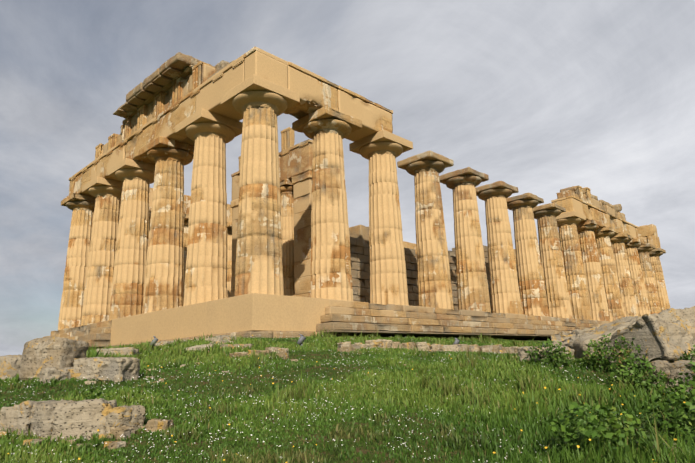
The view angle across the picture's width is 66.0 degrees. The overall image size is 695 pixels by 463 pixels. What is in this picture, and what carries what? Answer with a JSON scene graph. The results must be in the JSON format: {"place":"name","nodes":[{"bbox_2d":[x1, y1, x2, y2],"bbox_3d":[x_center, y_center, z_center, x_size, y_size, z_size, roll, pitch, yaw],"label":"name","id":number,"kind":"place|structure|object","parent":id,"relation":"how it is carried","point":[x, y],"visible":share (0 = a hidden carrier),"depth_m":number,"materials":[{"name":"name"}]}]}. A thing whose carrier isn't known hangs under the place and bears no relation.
{"place":"outdoors","nodes":[
{"label":"outdoors","id":0,"kind":"place"},
{"bbox_2d":[0,327,694,462],"bbox_3d":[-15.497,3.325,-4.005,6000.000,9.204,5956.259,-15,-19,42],"label":"ground","id":1,"kind":"structure","parent":0,"point":[274,373],"depth_m":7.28,"materials":[{"name":"green plant"}]},
{"bbox_2d":[0,335,684,462],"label":"wild flowers","id":2,"kind":"object","parent":1,"relation":"on","point":[290,412],"visible":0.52,"depth_m":7.78,"materials":[{"name":"plant"}]},
{"bbox_2d":[0,306,694,458],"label":"fallen blocks","id":3,"kind":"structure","parent":1,"relation":"on","point":[665,339],"depth_m":11.35,"materials":[{"name":"beige stone"}]},
{"bbox_2d":[151,334,543,346],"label":"flood lamps","id":4,"kind":"object","parent":1,"relation":"on","point":[303,338],"visible":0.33,"depth_m":16.86,"materials":[{"name":"grey metal"}]},
{"bbox_2d":[43,47,669,348],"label":"temple","id":5,"kind":"structure","parent":1,"relation":"on","point":[278,247],"depth_m":32.74,"materials":[{"name":"stone"}]},
{"bbox_2d":[22,333,694,462],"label":"bushes","id":6,"kind":"object","parent":1,"relation":"on","point":[593,427],"visible":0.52,"depth_m":6.47,"materials":[{"name":"green plant"}]},
{"bbox_2d":[0,0,694,355],"label":"sky","id":7,"kind":"structure","parent":0,"point":[541,98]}
]}

